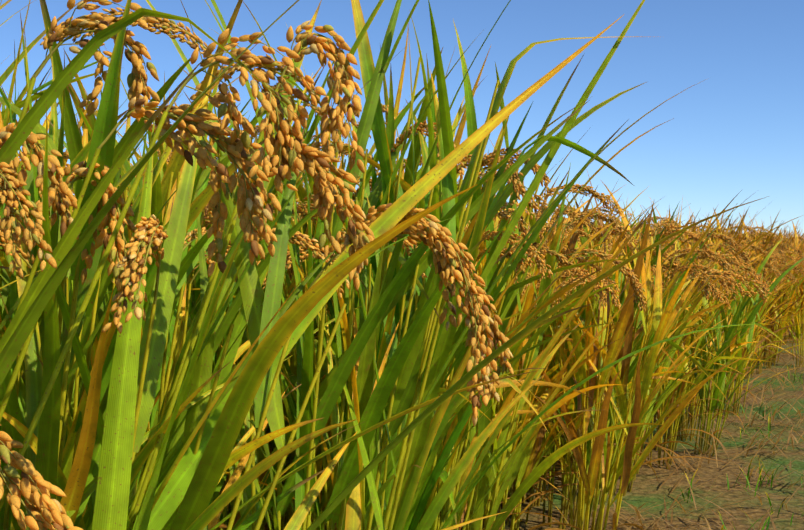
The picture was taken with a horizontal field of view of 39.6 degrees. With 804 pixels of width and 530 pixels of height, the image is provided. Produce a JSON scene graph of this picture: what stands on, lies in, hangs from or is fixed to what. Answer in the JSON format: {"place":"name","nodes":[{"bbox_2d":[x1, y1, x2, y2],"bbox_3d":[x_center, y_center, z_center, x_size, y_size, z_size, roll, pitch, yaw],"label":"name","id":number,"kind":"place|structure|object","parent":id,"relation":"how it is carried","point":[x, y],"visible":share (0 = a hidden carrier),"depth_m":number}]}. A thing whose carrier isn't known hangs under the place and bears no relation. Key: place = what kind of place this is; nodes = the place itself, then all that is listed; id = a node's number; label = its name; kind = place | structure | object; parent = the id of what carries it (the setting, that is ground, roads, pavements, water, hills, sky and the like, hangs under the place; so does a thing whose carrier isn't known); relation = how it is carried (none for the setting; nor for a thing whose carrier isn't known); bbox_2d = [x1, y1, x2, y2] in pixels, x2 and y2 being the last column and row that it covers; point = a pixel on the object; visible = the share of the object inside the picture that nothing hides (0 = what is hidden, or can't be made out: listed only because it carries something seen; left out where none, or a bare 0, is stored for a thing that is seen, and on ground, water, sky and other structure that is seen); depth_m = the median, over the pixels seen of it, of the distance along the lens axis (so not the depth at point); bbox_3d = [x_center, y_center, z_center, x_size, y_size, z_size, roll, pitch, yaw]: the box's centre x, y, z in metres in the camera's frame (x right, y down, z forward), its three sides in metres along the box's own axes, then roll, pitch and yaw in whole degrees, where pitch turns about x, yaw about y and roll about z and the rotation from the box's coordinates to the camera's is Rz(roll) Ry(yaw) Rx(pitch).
{"place":"outdoors","nodes":[
{"label":"outdoors","id":0,"kind":"place"},
{"bbox_2d":[0,0,803,235],"label":"sky","id":1,"kind":"structure","parent":0,"point":[740,127]},
{"bbox_2d":[281,324,803,529],"bbox_3d":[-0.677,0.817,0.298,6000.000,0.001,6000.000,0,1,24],"label":"ground","id":2,"kind":"structure","parent":0,"point":[646,485],"depth_m":3.98},
{"bbox_2d":[0,266,14,529],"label":"rice plant","id":3,"kind":"object","parent":2,"relation":"on","point":[12,526],"visible":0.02,"depth_m":1.05},
{"bbox_2d":[12,87,39,208],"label":"rice plant","id":4,"kind":"object","parent":2,"relation":"on","point":[21,163],"depth_m":1.77},
{"bbox_2d":[0,0,81,86],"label":"rice plant","id":5,"kind":"object","parent":2,"relation":"on","point":[8,71],"visible":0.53,"depth_m":1.45},
{"bbox_2d":[26,70,69,157],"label":"rice plant","id":6,"kind":"object","parent":2,"relation":"on","point":[57,114],"visible":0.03,"depth_m":1.79},
{"bbox_2d":[0,0,123,373],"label":"rice plant","id":7,"kind":"object","parent":2,"relation":"on","point":[34,97],"visible":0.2,"depth_m":1.23},
{"bbox_2d":[0,79,142,307],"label":"rice plant","id":8,"kind":"object","parent":2,"relation":"on","point":[65,156],"visible":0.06,"depth_m":1.63},
{"bbox_2d":[0,0,158,522],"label":"rice plant","id":9,"kind":"object","parent":2,"relation":"on","point":[5,289],"visible":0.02,"depth_m":1.36},
{"bbox_2d":[0,0,298,529],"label":"rice plant","id":10,"kind":"object","parent":2,"relation":"on","point":[54,268],"visible":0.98,"depth_m":0.72},
{"bbox_2d":[0,84,300,403],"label":"rice plant","id":11,"kind":"object","parent":2,"relation":"on","point":[128,120],"depth_m":1.96},
{"bbox_2d":[0,54,361,529],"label":"rice plant","id":12,"kind":"object","parent":2,"relation":"on","point":[235,352],"visible":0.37,"depth_m":1.17},
{"bbox_2d":[70,84,297,517],"bbox_3d":[-0.468,0.168,2.538,0.728,1.255,0.748,1,1,29],"label":"rice plant","id":13,"kind":"object","parent":2,"relation":"on","point":[83,110],"visible":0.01,"depth_m":2.48},
{"bbox_2d":[0,0,400,516],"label":"rice plant","id":14,"kind":"object","parent":2,"relation":"on","point":[76,140],"visible":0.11,"depth_m":1.30},
{"bbox_2d":[64,66,347,529],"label":"rice plant","id":15,"kind":"object","parent":2,"relation":"on","point":[194,295],"visible":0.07,"depth_m":1.71},
{"bbox_2d":[127,66,363,529],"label":"rice plant","id":16,"kind":"object","parent":2,"relation":"on","point":[261,477],"visible":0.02,"depth_m":1.84},
{"bbox_2d":[0,28,503,529],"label":"rice plant","id":17,"kind":"object","parent":2,"relation":"on","point":[218,460],"visible":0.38,"depth_m":0.97},
{"bbox_2d":[119,62,422,529],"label":"rice plant","id":18,"kind":"object","parent":2,"relation":"on","point":[302,193],"visible":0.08,"depth_m":2.15},
{"bbox_2d":[219,261,328,524],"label":"rice plant","id":19,"kind":"object","parent":2,"relation":"on","point":[290,273],"depth_m":2.31},
{"bbox_2d":[116,90,467,529],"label":"rice plant","id":20,"kind":"object","parent":2,"relation":"on","point":[329,491],"visible":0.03,"depth_m":2.18},
{"bbox_2d":[0,0,622,529],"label":"rice tillers","id":21,"kind":"object","parent":2,"relation":"on","point":[286,156],"visible":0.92,"depth_m":0.83},
{"bbox_2d":[123,103,551,529],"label":"rice plant","id":22,"kind":"object","parent":2,"relation":"on","point":[387,475],"visible":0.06,"depth_m":1.69},
{"bbox_2d":[288,142,399,529],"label":"rice plant","id":23,"kind":"object","parent":2,"relation":"on","point":[326,308],"depth_m":2.73},
{"bbox_2d":[214,158,477,511],"bbox_3d":[-0.172,0.280,2.378,0.775,1.034,0.598,4,4,38],"label":"rice plant","id":24,"kind":"object","parent":2,"relation":"on","point":[353,336],"depth_m":2.35},
{"bbox_2d":[0,0,768,529],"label":"rice plant","id":25,"kind":"object","parent":2,"relation":"on","point":[56,320],"visible":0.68,"depth_m":0.91},
{"bbox_2d":[40,0,764,529],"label":"rice plant","id":26,"kind":"object","parent":2,"relation":"on","point":[392,378],"visible":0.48,"depth_m":1.41},
{"bbox_2d":[178,65,645,529],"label":"rice plant","id":27,"kind":"object","parent":2,"relation":"on","point":[445,491],"visible":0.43,"depth_m":1.76},
{"bbox_2d":[211,20,673,529],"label":"rice plant","id":28,"kind":"object","parent":2,"relation":"on","point":[469,113],"visible":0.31,"depth_m":1.93},
{"bbox_2d":[287,135,640,529],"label":"rice plant","id":29,"kind":"object","parent":2,"relation":"on","point":[484,421],"visible":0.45,"depth_m":2.14},
{"bbox_2d":[375,147,563,506],"bbox_3d":[0.171,0.204,3.587,0.788,1.154,0.766,1,-1,-23],"label":"rice plant","id":30,"kind":"object","parent":2,"relation":"on","point":[499,220],"visible":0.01,"depth_m":3.53},
{"bbox_2d":[336,163,663,529],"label":"rice plant","id":31,"kind":"object","parent":2,"relation":"on","point":[533,477],"visible":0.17,"depth_m":2.21},
{"bbox_2d":[450,257,580,523],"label":"rice plant","id":32,"kind":"object","parent":2,"relation":"on","point":[540,387],"depth_m":3.00},
{"bbox_2d":[473,209,566,363],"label":"rice plant","id":33,"kind":"object","parent":2,"relation":"on","point":[526,325],"visible":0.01,"depth_m":2.75},
{"bbox_2d":[469,201,618,529],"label":"rice plant","id":34,"kind":"object","parent":2,"relation":"on","point":[548,374],"visible":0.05,"depth_m":3.03},
{"bbox_2d":[459,174,652,529],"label":"rice plant","id":35,"kind":"object","parent":2,"relation":"on","point":[528,461],"visible":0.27,"depth_m":2.73},
{"bbox_2d":[452,123,664,529],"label":"rice plant","id":36,"kind":"object","parent":2,"relation":"on","point":[584,221],"visible":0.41,"depth_m":2.58},
{"bbox_2d":[475,212,649,511],"bbox_3d":[0.334,0.273,3.508,0.688,1.016,0.733,0,3,-36],"label":"rice plant","id":37,"kind":"object","parent":2,"relation":"on","point":[513,488],"depth_m":3.49},
{"bbox_2d":[477,222,653,524],"bbox_3d":[0.400,0.332,3.235,0.685,0.928,0.634,1,5,-23],"label":"rice plant","id":38,"kind":"object","parent":2,"relation":"on","point":[539,462],"depth_m":3.32},
{"bbox_2d":[518,180,631,451],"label":"rice plant","id":39,"kind":"object","parent":2,"relation":"on","point":[574,209],"visible":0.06,"depth_m":4.04},
{"bbox_2d":[529,179,629,441],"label":"rice plant","id":40,"kind":"object","parent":2,"relation":"on","point":[577,205],"visible":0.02,"depth_m":4.77},
{"bbox_2d":[539,192,624,224],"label":"rice plant","id":41,"kind":"object","parent":2,"relation":"on","point":[591,219],"depth_m":4.98},
{"bbox_2d":[523,183,691,506],"bbox_3d":[0.461,0.265,3.542,0.864,1.040,0.806,4,3,38],"label":"rice plant","id":42,"kind":"object","parent":2,"relation":"on","point":[539,485],"depth_m":3.56},
{"bbox_2d":[540,194,690,519],"bbox_3d":[0.463,0.283,3.497,0.822,0.992,0.733,4,-2,11],"label":"rice plant","id":43,"kind":"object","parent":2,"relation":"on","point":[582,341],"visible":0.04,"depth_m":3.39},
{"bbox_2d":[501,197,751,529],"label":"rice plant","id":44,"kind":"object","parent":2,"relation":"on","point":[566,504],"visible":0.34,"depth_m":3.17},
{"bbox_2d":[490,171,771,529],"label":"rice plant","id":45,"kind":"object","parent":2,"relation":"on","point":[663,324],"visible":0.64,"depth_m":2.69},
{"bbox_2d":[566,201,699,279],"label":"rice plant","id":46,"kind":"object","parent":2,"relation":"on","point":[688,242],"visible":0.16,"depth_m":4.39},
{"bbox_2d":[562,220,713,465],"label":"rice plant","id":47,"kind":"object","parent":2,"relation":"on","point":[616,239],"visible":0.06,"depth_m":4.19},
{"bbox_2d":[553,232,725,503],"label":"rice plant","id":48,"kind":"object","parent":2,"relation":"on","point":[671,369],"visible":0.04,"depth_m":3.58},
{"bbox_2d":[587,198,691,336],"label":"rice plant","id":49,"kind":"object","parent":2,"relation":"on","point":[630,225],"visible":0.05,"depth_m":4.64},
{"bbox_2d":[555,202,763,495],"bbox_3d":[0.791,0.280,3.741,0.697,1.006,0.716,11,3,23],"label":"rice plant","id":50,"kind":"object","parent":2,"relation":"on","point":[688,318],"visible":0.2,"depth_m":3.70},
{"bbox_2d":[580,224,742,473],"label":"rice plant","id":51,"kind":"object","parent":2,"relation":"on","point":[666,387],"visible":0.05,"depth_m":4.06},
{"bbox_2d":[611,226,712,480],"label":"rice plant","id":52,"kind":"object","parent":2,"relation":"on","point":[672,359],"visible":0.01,"depth_m":3.95},
{"bbox_2d":[523,192,802,529],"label":"rice plant","id":53,"kind":"object","parent":2,"relation":"on","point":[634,359],"visible":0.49,"depth_m":2.99},
{"bbox_2d":[544,345,803,529],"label":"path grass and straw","id":54,"kind":"structure","parent":2,"relation":"on","point":[699,461],"depth_m":3.96},
{"bbox_2d":[629,203,734,253],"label":"rice plant","id":55,"kind":"object","parent":2,"relation":"on","point":[678,223],"depth_m":6.12},
{"bbox_2d":[629,202,744,246],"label":"rice plant","id":56,"kind":"object","parent":2,"relation":"on","point":[688,224],"visible":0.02,"depth_m":6.26},
{"bbox_2d":[639,211,736,236],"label":"rice plant","id":57,"kind":"object","parent":2,"relation":"on","point":[686,223],"depth_m":6.91},
{"bbox_2d":[626,204,760,251],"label":"rice plant","id":58,"kind":"object","parent":2,"relation":"on","point":[652,226],"visible":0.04,"depth_m":5.75},
{"bbox_2d":[638,198,756,440],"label":"rice plant","id":59,"kind":"object","parent":2,"relation":"on","point":[716,345],"visible":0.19,"depth_m":4.78},
{"bbox_2d":[649,212,747,413],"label":"rice plant","id":60,"kind":"object","parent":2,"relation":"on","point":[688,246],"visible":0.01,"depth_m":5.31},
{"bbox_2d":[650,220,760,421],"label":"rice plant","id":61,"kind":"object","parent":2,"relation":"on","point":[722,321],"visible":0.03,"depth_m":5.08},
{"bbox_2d":[647,224,774,468],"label":"rice plant","id":62,"kind":"object","parent":2,"relation":"on","point":[669,400],"visible":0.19,"depth_m":4.16},
{"bbox_2d":[648,195,778,392],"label":"rice plant","id":63,"kind":"object","parent":2,"relation":"on","point":[739,228],"visible":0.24,"depth_m":6.12},
{"bbox_2d":[657,238,781,438],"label":"rice plant","id":64,"kind":"object","parent":2,"relation":"on","point":[698,402],"visible":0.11,"depth_m":4.83},
{"bbox_2d":[685,223,757,405],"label":"rice plant","id":65,"kind":"object","parent":2,"relation":"on","point":[730,296],"visible":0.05,"depth_m":5.84},
{"bbox_2d":[683,217,768,368],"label":"rice plant","id":66,"kind":"object","parent":2,"relation":"on","point":[741,244],"visible":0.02,"depth_m":6.52},
{"bbox_2d":[653,206,800,450],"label":"rice plant","id":67,"kind":"object","parent":2,"relation":"on","point":[689,339],"visible":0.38,"depth_m":4.56},
{"bbox_2d":[670,214,788,351],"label":"rice plant","id":68,"kind":"object","parent":2,"relation":"on","point":[700,229],"visible":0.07,"depth_m":6.37},
{"bbox_2d":[697,223,770,363],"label":"rice plant","id":69,"kind":"object","parent":2,"relation":"on","point":[758,250],"visible":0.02,"depth_m":6.86},
{"bbox_2d":[685,209,794,376],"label":"rice plant","id":70,"kind":"object","parent":2,"relation":"on","point":[771,235],"visible":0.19,"depth_m":6.61},
{"bbox_2d":[678,232,803,455],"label":"rice plant","id":71,"kind":"object","parent":2,"relation":"on","point":[739,316],"visible":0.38,"depth_m":4.41},
{"bbox_2d":[705,224,801,373],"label":"rice plant","id":72,"kind":"object","parent":2,"relation":"on","point":[772,310],"visible":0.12,"depth_m":7.37},
{"bbox_2d":[704,209,803,379],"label":"rice plant","id":73,"kind":"object","parent":2,"relation":"on","point":[772,242],"visible":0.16,"depth_m":6.85},
{"bbox_2d":[706,233,803,418],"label":"rice plant","id":74,"kind":"object","parent":2,"relation":"on","point":[749,305],"visible":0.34,"depth_m":5.33},
{"bbox_2d":[712,242,800,414],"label":"rice plant","id":75,"kind":"object","parent":2,"relation":"on","point":[737,394],"visible":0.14,"depth_m":5.55},
{"bbox_2d":[736,214,803,362],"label":"rice plant","id":76,"kind":"object","parent":2,"relation":"on","point":[795,239],"visible":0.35,"depth_m":8.09},
{"bbox_2d":[747,261,795,369],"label":"rice plant","id":77,"kind":"object","parent":2,"relation":"on","point":[775,308],"depth_m":7.52},
{"bbox_2d":[744,233,803,378],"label":"rice plant","id":78,"kind":"object","parent":2,"relation":"on","point":[768,309],"visible":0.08,"depth_m":7.00},
{"bbox_2d":[746,221,803,345],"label":"rice plant","id":79,"kind":"object","parent":2,"relation":"on","point":[785,242],"visible":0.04,"depth_m":9.19},
{"bbox_2d":[747,230,803,368],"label":"rice plant","id":80,"kind":"object","parent":2,"relation":"on","point":[780,334],"visible":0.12,"depth_m":7.67},
{"bbox_2d":[753,220,803,343],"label":"rice plant","id":81,"kind":"object","parent":2,"relation":"on","point":[802,245],"visible":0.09,"depth_m":8.78},
{"bbox_2d":[759,224,802,352],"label":"rice plant","id":82,"kind":"object","parent":2,"relation":"on","point":[799,292],"visible":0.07,"depth_m":8.43},
{"bbox_2d":[766,252,803,366],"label":"rice plant","id":83,"kind":"object","parent":2,"relation":"on","point":[797,319],"visible":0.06,"depth_m":7.81},
{"bbox_2d":[768,237,801,356],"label":"rice plant","id":84,"kind":"object","parent":2,"relation":"on","point":[781,316],"visible":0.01,"depth_m":8.22},
{"bbox_2d":[782,321,802,343],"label":"rice plant","id":85,"kind":"object","parent":2,"relation":"on","point":[785,336],"depth_m":9.72},
{"bbox_2d":[784,222,802,342],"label":"rice plant","id":86,"kind":"object","parent":2,"relation":"on","point":[802,309],"visible":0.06,"depth_m":9.79}
]}

